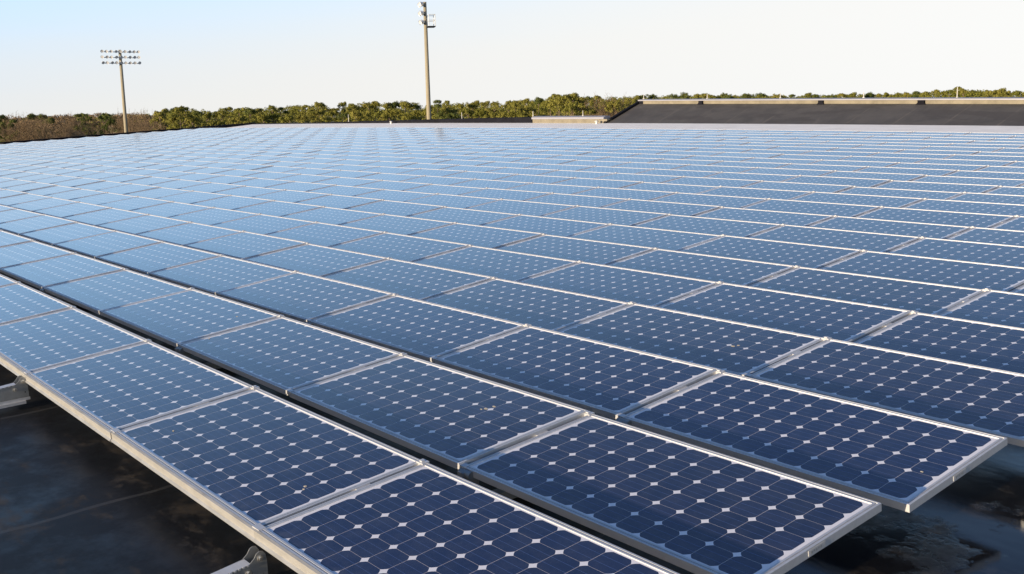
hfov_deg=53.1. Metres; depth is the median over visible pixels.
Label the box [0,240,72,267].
solar panel
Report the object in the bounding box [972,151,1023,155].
solar panel
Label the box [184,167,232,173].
solar panel
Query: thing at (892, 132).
solar panel
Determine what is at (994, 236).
solar panel
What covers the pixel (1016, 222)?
solar panel
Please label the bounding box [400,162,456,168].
solar panel
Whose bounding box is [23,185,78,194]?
solar panel
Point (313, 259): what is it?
solar panel
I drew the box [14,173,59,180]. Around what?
solar panel
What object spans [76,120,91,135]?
bare tree
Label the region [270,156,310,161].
solar panel
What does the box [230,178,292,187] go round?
solar panel
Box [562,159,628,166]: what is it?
solar panel
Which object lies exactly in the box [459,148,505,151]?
solar panel
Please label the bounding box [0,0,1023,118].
sky
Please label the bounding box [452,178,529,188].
solar panel
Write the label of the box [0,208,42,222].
solar panel
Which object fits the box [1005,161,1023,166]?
solar panel
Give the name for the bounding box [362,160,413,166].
solar panel
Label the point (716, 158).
solar panel
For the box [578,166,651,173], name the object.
solar panel
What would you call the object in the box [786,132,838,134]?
solar panel
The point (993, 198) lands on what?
solar panel
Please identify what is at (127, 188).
solar panel
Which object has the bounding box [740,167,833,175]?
solar panel
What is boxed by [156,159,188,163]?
solar panel
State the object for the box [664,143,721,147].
solar panel
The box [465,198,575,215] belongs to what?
solar panel
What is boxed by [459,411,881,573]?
solar panel
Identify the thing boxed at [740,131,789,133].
solar panel
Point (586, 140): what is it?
solar panel
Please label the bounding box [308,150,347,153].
solar panel
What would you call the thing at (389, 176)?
solar panel
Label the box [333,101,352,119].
pine tree
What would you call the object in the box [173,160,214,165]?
solar panel
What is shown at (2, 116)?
pine tree
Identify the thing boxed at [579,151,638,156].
solar panel
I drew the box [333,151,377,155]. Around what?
solar panel
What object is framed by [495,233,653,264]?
solar panel
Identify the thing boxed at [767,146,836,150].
solar panel
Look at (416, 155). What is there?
solar panel
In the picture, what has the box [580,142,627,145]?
solar panel
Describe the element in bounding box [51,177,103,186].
solar panel
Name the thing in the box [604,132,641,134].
solar panel
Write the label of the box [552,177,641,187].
solar panel
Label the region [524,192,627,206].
solar panel
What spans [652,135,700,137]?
solar panel
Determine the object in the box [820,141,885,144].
solar panel
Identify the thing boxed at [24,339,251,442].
solar panel
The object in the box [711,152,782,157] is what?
solar panel
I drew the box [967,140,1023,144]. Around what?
solar panel
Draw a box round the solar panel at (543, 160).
[513,157,574,163]
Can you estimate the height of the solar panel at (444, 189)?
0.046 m
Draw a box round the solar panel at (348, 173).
[319,169,378,177]
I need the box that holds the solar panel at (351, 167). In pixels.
[323,164,377,170]
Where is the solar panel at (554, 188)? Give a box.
[508,182,597,193]
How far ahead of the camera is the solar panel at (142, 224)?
14.41 m
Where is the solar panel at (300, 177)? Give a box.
[276,173,336,182]
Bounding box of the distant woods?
[1,89,1021,139]
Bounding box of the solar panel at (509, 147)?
[491,145,532,149]
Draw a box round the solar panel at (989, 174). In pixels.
[945,170,1023,178]
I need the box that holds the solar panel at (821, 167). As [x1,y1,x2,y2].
[777,163,866,170]
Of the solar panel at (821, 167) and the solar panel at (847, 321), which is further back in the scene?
the solar panel at (821, 167)
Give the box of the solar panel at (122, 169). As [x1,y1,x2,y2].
[102,166,142,172]
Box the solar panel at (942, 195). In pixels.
[837,186,962,199]
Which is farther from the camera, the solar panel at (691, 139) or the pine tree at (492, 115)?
the pine tree at (492, 115)
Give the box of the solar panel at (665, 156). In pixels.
[629,153,693,158]
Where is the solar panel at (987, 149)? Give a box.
[919,146,1001,151]
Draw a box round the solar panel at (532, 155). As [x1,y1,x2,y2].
[503,153,558,157]
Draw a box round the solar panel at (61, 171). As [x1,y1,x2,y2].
[41,168,80,174]
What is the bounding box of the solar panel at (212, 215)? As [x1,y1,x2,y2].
[168,207,257,224]
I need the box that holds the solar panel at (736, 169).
[672,164,755,172]
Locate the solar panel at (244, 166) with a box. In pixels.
[223,163,271,169]
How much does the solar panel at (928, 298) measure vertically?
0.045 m
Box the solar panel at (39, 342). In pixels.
[0,306,145,376]
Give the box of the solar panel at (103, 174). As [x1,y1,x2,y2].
[78,171,122,178]
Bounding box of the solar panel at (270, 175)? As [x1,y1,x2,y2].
[243,171,297,178]
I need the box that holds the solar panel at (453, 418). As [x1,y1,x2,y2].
[285,352,587,469]
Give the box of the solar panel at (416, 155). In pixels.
[395,153,444,157]
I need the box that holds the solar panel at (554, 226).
[480,214,608,236]
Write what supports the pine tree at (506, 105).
on the ground
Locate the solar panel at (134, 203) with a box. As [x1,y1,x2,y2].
[98,196,170,210]
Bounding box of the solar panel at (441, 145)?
[422,144,462,147]
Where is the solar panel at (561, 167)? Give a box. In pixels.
[525,163,593,170]
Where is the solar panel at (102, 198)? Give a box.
[70,192,135,204]
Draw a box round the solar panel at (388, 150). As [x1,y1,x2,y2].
[365,149,404,152]
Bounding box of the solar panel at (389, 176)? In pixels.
[358,172,422,180]
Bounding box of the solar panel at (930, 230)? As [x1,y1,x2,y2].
[807,215,970,238]
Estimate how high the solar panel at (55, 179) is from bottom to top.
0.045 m
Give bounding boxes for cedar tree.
[667,94,679,98]
[826,94,835,97]
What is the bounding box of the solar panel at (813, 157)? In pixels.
[771,154,849,159]
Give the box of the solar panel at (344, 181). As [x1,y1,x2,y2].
[312,176,380,185]
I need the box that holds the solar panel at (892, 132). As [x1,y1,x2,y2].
[856,131,911,133]
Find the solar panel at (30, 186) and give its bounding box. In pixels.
[2,182,55,191]
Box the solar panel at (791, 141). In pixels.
[765,140,826,143]
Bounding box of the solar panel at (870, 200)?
[790,191,923,207]
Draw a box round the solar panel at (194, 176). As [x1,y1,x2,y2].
[170,172,221,180]
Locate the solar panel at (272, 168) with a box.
[254,165,301,171]
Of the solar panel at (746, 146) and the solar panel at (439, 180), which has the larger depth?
the solar panel at (746, 146)
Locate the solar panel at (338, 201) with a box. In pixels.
[295,194,381,208]
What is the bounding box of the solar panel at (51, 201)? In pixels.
[6,196,77,210]
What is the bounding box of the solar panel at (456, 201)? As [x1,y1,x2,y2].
[403,193,499,208]
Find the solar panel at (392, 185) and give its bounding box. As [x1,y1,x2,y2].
[355,180,429,190]
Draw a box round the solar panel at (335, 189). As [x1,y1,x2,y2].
[306,184,381,195]
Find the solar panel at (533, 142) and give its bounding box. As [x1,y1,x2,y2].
[507,140,550,143]
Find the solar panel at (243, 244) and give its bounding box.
[181,230,308,258]
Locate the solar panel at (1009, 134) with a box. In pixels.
[965,132,1023,135]
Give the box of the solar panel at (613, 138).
[592,136,636,139]
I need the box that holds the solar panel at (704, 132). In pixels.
[701,131,743,133]
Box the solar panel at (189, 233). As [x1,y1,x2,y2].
[134,221,241,244]
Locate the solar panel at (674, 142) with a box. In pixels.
[647,140,698,143]
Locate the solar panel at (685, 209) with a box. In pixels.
[600,198,720,215]
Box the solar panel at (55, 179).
[33,175,80,183]
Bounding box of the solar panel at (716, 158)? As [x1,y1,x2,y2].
[683,155,751,160]
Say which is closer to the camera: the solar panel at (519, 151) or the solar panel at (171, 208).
the solar panel at (171, 208)
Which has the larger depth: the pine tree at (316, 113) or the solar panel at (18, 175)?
the pine tree at (316, 113)
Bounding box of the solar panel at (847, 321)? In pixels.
[652,281,910,341]
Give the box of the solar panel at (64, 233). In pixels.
[18,221,112,244]
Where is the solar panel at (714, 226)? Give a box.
[633,213,781,236]
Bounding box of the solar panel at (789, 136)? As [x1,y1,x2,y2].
[762,134,817,137]
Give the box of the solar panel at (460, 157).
[433,154,483,159]
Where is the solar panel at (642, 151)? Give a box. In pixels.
[610,148,668,153]
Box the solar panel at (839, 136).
[811,135,871,138]
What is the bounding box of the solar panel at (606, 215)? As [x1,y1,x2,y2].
[541,205,667,225]
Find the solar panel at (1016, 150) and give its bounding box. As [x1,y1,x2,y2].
[994,147,1023,152]
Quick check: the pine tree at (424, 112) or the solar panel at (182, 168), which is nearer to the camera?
the solar panel at (182, 168)
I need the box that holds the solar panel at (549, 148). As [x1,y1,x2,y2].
[524,147,573,150]
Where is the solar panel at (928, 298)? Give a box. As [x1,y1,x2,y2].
[749,265,983,314]
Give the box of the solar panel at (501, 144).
[480,142,524,145]
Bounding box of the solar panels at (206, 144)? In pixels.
[0,127,1023,210]
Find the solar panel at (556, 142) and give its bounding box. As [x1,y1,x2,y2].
[542,141,587,143]
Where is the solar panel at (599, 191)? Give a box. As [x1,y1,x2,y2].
[574,186,674,199]
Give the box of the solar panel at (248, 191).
[213,185,282,196]
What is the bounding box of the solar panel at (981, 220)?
[856,206,1015,227]
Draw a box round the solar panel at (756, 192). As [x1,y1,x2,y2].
[697,186,811,199]
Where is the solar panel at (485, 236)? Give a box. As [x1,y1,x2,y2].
[409,222,542,248]
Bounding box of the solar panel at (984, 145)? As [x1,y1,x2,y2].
[947,143,1023,147]
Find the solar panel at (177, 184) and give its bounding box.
[150,179,208,188]
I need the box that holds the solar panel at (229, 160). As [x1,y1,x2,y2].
[210,158,250,162]
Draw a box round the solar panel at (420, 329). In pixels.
[306,293,523,362]
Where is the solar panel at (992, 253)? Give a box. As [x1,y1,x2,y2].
[886,236,1023,266]
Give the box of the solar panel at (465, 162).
[433,159,492,165]
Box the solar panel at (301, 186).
[264,181,333,190]
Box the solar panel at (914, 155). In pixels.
[870,152,952,158]
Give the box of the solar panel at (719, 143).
[691,141,748,144]
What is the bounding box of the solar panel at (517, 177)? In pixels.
[495,173,573,183]
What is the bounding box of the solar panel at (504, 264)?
[409,244,577,280]
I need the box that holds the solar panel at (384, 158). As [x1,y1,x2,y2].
[362,156,411,161]
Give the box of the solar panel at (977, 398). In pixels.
[741,336,1023,446]
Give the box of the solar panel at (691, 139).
[670,138,723,140]
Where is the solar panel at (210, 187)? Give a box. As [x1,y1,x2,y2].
[179,182,243,192]
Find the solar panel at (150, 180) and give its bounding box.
[122,176,177,184]
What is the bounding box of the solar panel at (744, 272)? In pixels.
[607,247,794,285]
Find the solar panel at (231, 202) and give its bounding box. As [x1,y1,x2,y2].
[191,194,272,209]
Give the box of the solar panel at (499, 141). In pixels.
[477,140,515,142]
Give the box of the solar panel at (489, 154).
[466,152,515,156]
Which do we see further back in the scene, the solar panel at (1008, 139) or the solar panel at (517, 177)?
the solar panel at (1008, 139)
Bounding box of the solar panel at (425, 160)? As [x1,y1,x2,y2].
[395,157,450,163]
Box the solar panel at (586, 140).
[565,139,610,141]
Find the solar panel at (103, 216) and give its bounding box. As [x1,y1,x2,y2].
[60,207,146,225]
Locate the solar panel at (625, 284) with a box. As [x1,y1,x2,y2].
[514,260,717,305]
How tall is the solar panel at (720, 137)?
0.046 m
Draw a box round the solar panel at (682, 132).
[660,131,703,132]
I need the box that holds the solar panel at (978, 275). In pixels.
[819,249,1023,291]
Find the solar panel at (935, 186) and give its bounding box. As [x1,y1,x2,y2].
[873,180,999,192]
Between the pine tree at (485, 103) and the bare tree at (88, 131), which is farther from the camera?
the pine tree at (485, 103)
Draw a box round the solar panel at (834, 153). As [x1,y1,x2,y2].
[799,150,876,155]
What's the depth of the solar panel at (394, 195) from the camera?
17.03 m
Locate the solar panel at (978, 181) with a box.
[912,175,1023,186]
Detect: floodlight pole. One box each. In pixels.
[100,50,140,132]
[417,2,435,118]
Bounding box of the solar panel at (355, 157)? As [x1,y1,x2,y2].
[330,155,376,159]
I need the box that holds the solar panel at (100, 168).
[81,165,118,170]
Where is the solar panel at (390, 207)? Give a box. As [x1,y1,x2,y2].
[347,199,444,215]
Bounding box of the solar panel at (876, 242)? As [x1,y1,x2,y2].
[748,224,920,252]
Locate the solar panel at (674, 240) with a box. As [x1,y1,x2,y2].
[567,223,720,250]
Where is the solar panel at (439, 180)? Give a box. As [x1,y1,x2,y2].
[402,175,473,184]
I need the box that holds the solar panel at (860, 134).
[835,133,891,135]
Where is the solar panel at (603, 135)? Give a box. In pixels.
[581,134,619,136]
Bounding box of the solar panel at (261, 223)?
[212,213,314,234]
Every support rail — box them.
[39,273,151,305]
[175,322,312,368]
[457,417,631,498]
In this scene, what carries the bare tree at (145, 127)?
on the ground
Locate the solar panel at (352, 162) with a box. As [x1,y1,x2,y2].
[327,159,376,164]
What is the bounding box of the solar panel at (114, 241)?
[52,230,160,258]
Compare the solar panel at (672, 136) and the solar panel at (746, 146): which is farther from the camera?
the solar panel at (672, 136)
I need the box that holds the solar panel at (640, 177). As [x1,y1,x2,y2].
[594,172,681,182]
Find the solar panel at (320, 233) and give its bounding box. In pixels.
[265,221,383,245]
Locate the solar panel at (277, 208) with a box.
[233,200,321,216]
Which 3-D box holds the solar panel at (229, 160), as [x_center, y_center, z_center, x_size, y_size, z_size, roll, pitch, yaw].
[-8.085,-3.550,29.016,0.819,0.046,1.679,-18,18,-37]
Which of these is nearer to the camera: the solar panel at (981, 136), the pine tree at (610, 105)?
the solar panel at (981, 136)
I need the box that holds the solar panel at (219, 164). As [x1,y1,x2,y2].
[199,162,241,167]
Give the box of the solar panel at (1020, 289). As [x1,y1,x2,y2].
[1010,285,1023,293]
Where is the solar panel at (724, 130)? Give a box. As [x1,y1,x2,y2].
[718,129,764,131]
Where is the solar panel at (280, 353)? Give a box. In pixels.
[176,314,400,395]
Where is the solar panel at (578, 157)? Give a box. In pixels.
[547,154,605,160]
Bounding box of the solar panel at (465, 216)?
[406,206,517,224]
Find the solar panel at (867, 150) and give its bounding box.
[829,147,903,152]
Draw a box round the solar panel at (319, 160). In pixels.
[295,157,343,162]
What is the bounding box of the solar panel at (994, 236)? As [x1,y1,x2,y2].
[946,226,1023,245]
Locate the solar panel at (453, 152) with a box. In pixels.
[429,150,475,154]
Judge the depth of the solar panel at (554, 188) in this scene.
17.01 m
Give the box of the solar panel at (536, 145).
[516,143,561,146]
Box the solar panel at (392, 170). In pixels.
[360,166,418,173]
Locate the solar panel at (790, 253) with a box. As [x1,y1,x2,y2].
[678,234,861,268]
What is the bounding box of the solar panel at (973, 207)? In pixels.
[902,198,1023,215]
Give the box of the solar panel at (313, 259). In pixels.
[243,242,386,275]
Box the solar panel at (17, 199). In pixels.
[0,193,49,205]
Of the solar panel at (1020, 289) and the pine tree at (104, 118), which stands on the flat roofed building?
the solar panel at (1020, 289)
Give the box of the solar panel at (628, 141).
[606,139,653,142]
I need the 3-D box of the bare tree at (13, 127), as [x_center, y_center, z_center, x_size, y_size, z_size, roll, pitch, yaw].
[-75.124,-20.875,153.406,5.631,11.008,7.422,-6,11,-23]
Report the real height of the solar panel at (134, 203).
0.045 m
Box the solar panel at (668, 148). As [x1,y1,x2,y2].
[640,146,696,150]
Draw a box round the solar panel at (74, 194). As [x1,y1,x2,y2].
[43,188,105,199]
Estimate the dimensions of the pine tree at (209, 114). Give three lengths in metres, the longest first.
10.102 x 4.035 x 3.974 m
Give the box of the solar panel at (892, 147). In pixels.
[854,144,928,149]
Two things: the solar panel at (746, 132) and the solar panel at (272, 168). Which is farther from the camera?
the solar panel at (746, 132)
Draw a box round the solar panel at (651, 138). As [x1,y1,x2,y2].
[629,137,677,140]
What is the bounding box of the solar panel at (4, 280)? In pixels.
[0,274,16,286]
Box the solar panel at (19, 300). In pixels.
[0,281,71,324]
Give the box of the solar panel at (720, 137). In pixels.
[697,136,745,138]
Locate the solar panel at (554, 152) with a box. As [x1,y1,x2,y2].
[533,150,590,154]
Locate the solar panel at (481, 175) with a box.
[443,171,515,179]
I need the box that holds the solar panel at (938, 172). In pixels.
[854,166,957,175]
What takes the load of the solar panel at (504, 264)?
on the flat roofed building
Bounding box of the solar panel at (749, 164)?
[710,160,788,167]
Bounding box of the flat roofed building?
[0,87,1023,573]
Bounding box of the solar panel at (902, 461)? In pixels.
[615,369,1006,512]
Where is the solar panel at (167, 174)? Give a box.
[145,170,191,177]
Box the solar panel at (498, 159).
[470,156,525,161]
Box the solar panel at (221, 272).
[147,254,292,295]
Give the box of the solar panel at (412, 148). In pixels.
[395,146,435,149]
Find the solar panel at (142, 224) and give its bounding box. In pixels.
[94,214,189,233]
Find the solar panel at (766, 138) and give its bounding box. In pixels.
[742,137,793,139]
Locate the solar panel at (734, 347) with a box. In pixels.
[552,301,822,374]
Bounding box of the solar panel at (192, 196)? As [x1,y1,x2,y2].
[154,190,229,203]
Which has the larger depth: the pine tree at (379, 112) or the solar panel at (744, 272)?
the pine tree at (379, 112)
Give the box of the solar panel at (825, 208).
[742,198,880,216]
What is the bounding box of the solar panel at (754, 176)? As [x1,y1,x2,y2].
[706,171,798,181]
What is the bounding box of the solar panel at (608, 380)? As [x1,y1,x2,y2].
[430,323,716,419]
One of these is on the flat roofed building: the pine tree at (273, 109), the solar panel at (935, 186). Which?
the solar panel at (935, 186)
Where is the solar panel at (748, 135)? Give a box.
[719,134,768,136]
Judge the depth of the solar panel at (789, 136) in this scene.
29.02 m
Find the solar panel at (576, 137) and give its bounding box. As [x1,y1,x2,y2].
[554,136,595,138]
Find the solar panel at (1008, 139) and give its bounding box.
[989,138,1023,141]
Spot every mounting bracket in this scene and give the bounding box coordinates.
[0,375,29,408]
[211,546,267,573]
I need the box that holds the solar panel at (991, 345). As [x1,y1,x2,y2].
[853,310,1023,373]
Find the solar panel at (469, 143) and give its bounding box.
[448,141,490,144]
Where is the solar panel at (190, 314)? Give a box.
[98,287,278,346]
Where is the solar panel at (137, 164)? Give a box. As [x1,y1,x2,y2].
[117,162,158,167]
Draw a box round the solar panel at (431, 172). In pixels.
[398,168,464,176]
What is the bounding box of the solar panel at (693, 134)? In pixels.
[679,133,722,135]
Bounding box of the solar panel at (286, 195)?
[252,189,329,202]
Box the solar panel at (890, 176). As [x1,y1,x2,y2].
[821,170,925,180]
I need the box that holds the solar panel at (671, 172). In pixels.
[636,168,720,176]
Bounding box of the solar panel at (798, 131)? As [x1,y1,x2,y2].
[761,130,810,132]
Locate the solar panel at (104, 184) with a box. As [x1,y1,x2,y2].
[74,180,129,189]
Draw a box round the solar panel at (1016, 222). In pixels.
[991,215,1023,230]
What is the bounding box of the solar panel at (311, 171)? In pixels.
[282,167,337,174]
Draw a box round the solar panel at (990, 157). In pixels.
[944,154,1023,160]
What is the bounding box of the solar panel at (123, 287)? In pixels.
[41,268,188,314]
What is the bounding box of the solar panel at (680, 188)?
[622,181,717,193]
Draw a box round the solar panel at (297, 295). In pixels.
[214,270,392,322]
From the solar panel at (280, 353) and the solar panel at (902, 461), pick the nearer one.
the solar panel at (902, 461)
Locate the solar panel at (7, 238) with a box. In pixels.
[0,229,32,246]
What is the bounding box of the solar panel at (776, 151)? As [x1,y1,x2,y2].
[742,149,808,153]
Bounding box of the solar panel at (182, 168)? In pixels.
[160,165,204,171]
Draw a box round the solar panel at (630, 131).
[623,130,664,132]
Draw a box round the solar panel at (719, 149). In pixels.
[687,147,750,151]
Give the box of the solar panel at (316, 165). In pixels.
[291,162,341,168]
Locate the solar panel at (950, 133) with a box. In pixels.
[908,131,969,134]
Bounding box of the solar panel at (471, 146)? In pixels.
[453,145,495,147]
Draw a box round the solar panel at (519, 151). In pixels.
[494,149,546,153]
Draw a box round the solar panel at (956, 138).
[923,137,994,140]
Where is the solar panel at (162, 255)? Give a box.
[94,241,219,274]
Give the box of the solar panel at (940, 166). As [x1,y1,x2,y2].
[888,162,986,170]
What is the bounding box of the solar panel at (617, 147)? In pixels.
[595,145,647,148]
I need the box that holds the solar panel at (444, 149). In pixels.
[426,147,467,150]
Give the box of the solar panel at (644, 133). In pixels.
[638,132,682,134]
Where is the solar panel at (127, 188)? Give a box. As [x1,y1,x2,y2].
[95,183,158,193]
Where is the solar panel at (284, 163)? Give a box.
[262,161,306,166]
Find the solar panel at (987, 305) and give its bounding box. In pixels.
[938,288,1023,327]
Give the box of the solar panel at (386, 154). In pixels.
[363,152,408,156]
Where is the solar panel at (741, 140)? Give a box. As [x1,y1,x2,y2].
[720,139,772,142]
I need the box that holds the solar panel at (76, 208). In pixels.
[31,201,109,217]
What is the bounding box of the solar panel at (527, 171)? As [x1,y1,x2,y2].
[488,167,555,174]
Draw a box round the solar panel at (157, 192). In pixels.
[124,187,189,197]
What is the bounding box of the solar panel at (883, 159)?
[840,155,925,162]
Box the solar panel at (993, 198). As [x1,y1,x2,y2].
[947,192,1023,204]
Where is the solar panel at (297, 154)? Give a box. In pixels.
[278,153,315,156]
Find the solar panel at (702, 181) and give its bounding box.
[662,176,760,186]
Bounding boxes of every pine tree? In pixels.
[0,114,9,133]
[0,123,11,141]
[8,119,18,140]
[22,113,43,137]
[37,113,49,134]
[42,117,65,137]
[71,114,92,134]
[79,113,97,128]
[93,114,120,134]
[97,113,121,129]
[149,110,181,129]
[154,108,175,129]
[166,117,182,127]
[167,105,193,128]
[172,107,199,127]
[182,115,199,127]
[188,117,201,125]
[192,110,203,126]
[201,112,217,125]
[208,110,228,125]
[216,106,233,123]
[224,116,242,124]
[231,108,246,123]
[243,119,256,122]
[244,108,257,116]
[252,108,270,122]
[253,113,269,122]
[262,112,286,122]
[266,105,285,121]
[276,107,292,122]
[278,114,294,122]
[288,114,307,122]
[290,109,304,122]
[297,105,315,122]
[304,109,332,122]
[308,101,331,118]
[320,110,341,121]
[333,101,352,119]
[334,113,348,121]
[343,110,366,121]
[345,104,371,121]
[353,110,370,120]
[358,101,371,115]
[368,101,388,120]
[374,110,384,120]
[377,102,397,119]
[381,109,398,119]
[388,101,400,119]
[394,100,415,116]
[399,112,416,119]
[409,104,421,119]
[411,110,422,119]
[421,110,438,119]
[433,100,447,117]
[435,112,447,118]
[440,100,457,117]
[446,112,462,118]
[455,103,465,116]
[459,108,472,117]
[461,102,478,117]
[464,100,487,117]
[473,109,486,117]
[474,100,499,117]
[482,112,497,117]
[489,101,501,113]
[496,112,507,117]
[500,100,512,113]
[505,110,530,116]
[508,99,528,116]
[520,98,540,112]
[523,111,537,116]
[533,97,544,115]
[539,96,560,115]
[541,96,567,115]
[546,92,584,115]
[547,94,567,113]
[562,102,578,115]
[564,96,596,115]
[583,96,594,115]
[588,95,604,115]
[604,100,620,116]
[631,95,642,103]
[648,94,657,98]
[701,93,711,98]
[740,93,755,97]
[770,93,783,97]
[837,93,846,97]
[847,92,862,97]
[861,92,875,97]
[901,92,909,97]
[912,91,919,96]
[931,89,941,96]
[936,91,948,96]
[945,87,966,96]
[946,89,959,96]
[955,88,967,96]
[973,90,988,96]
[984,90,1003,96]
[998,90,1012,96]
[1011,90,1021,96]
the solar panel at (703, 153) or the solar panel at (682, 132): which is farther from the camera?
the solar panel at (682, 132)
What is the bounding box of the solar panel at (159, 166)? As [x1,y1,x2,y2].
[138,163,180,169]
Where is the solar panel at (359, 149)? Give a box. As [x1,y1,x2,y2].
[337,148,374,151]
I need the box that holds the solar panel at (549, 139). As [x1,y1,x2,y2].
[531,138,574,141]
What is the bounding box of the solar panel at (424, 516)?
[252,458,678,573]
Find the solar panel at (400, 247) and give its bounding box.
[326,231,469,261]
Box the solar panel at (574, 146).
[553,144,602,147]
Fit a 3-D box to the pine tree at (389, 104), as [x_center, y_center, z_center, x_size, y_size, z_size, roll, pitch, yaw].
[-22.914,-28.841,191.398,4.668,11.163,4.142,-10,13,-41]
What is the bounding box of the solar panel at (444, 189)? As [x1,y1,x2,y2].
[403,183,484,194]
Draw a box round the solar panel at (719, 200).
[652,192,767,207]
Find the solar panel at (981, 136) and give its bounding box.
[946,134,1013,137]
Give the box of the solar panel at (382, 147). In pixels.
[367,145,404,148]
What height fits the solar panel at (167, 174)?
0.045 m
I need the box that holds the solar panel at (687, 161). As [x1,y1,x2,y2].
[648,158,720,164]
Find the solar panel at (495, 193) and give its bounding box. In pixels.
[461,187,550,200]
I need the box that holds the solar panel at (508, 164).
[477,161,539,167]
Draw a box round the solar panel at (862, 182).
[781,175,890,186]
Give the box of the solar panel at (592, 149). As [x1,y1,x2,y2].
[565,147,617,151]
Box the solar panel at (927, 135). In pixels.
[889,134,948,136]
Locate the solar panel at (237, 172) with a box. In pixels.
[213,169,264,175]
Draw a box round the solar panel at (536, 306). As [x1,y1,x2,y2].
[418,277,628,329]
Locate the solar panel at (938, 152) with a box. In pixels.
[896,149,979,154]
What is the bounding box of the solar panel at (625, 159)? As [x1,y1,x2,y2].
[594,156,661,162]
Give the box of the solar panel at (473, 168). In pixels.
[441,164,503,171]
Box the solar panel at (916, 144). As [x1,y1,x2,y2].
[880,142,950,145]
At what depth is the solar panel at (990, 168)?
17.39 m
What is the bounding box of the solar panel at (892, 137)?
[865,136,929,139]
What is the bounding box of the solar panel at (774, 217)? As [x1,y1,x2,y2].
[695,206,833,225]
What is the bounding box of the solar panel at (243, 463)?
[111,385,419,540]
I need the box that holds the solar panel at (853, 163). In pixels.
[809,159,897,166]
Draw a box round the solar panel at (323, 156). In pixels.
[305,154,344,157]
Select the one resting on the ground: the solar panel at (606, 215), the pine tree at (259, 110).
the pine tree at (259, 110)
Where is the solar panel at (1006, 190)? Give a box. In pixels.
[985,185,1023,194]
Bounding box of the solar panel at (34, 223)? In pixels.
[0,214,76,234]
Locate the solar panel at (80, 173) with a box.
[58,169,101,176]
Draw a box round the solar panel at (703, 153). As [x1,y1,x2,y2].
[658,150,722,155]
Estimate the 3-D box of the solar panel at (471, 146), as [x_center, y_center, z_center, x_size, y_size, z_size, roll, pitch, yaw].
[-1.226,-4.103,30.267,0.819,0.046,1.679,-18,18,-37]
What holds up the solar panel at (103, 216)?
on the flat roofed building
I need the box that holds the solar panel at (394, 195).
[354,189,433,201]
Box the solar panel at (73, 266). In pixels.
[0,252,123,288]
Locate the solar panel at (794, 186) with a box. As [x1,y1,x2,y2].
[743,180,853,192]
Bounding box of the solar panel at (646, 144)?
[619,142,671,146]
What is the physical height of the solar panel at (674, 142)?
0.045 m
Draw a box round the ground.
[18,96,1020,137]
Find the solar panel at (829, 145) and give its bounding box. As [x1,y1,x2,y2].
[797,143,861,147]
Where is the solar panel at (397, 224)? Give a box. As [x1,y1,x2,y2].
[340,213,453,234]
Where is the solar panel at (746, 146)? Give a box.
[714,144,777,149]
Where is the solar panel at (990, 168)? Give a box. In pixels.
[976,165,1023,172]
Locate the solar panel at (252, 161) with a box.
[236,159,277,163]
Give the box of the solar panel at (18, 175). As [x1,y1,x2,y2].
[0,171,40,178]
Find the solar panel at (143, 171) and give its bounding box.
[123,168,166,174]
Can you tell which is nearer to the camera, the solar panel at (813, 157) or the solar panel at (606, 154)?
the solar panel at (813, 157)
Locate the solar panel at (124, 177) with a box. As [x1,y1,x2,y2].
[100,173,149,181]
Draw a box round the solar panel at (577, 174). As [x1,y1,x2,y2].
[539,169,613,178]
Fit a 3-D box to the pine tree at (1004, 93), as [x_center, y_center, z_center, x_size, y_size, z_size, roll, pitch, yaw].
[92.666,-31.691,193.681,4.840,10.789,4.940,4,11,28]
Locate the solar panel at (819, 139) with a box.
[790,137,849,140]
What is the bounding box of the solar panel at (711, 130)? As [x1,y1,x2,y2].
[681,129,721,131]
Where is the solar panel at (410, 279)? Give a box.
[320,257,491,299]
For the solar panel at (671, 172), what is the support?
on the flat roofed building
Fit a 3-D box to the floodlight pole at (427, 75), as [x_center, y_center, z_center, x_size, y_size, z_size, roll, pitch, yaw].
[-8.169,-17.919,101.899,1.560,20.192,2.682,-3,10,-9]
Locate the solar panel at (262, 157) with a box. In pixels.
[243,155,284,159]
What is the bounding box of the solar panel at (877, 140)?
[844,138,907,141]
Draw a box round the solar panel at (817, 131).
[804,130,858,132]
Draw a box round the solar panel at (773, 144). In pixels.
[742,142,802,145]
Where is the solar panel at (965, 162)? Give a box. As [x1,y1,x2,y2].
[916,158,1014,165]
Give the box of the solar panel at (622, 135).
[615,134,659,136]
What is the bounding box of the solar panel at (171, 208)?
[130,201,211,216]
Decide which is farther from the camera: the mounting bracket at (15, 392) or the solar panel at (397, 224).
the solar panel at (397, 224)
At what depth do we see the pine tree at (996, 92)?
180.36 m
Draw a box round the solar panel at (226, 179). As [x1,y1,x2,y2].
[197,175,254,183]
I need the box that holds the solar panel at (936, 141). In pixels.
[901,139,973,143]
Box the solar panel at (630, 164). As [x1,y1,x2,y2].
[612,161,687,168]
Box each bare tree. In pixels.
[0,112,27,141]
[0,119,36,141]
[12,117,48,140]
[23,112,57,139]
[23,120,48,139]
[29,117,70,138]
[49,120,75,137]
[50,115,74,137]
[59,116,84,136]
[72,115,94,135]
[75,118,103,135]
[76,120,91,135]
[91,116,109,133]
[103,114,129,133]
[112,109,138,132]
[120,114,143,131]
[128,109,150,130]
[128,113,151,131]
[137,116,155,130]
[144,114,167,129]
[578,94,616,115]
[597,94,614,115]
[605,97,631,115]
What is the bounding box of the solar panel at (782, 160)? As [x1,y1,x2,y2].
[741,157,819,163]
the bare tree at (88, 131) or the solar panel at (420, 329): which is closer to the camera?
the solar panel at (420, 329)
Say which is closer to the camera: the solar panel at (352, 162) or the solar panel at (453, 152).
the solar panel at (352, 162)
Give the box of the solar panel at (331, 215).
[280,206,381,224]
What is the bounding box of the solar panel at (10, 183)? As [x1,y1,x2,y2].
[0,179,33,187]
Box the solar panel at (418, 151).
[396,149,437,153]

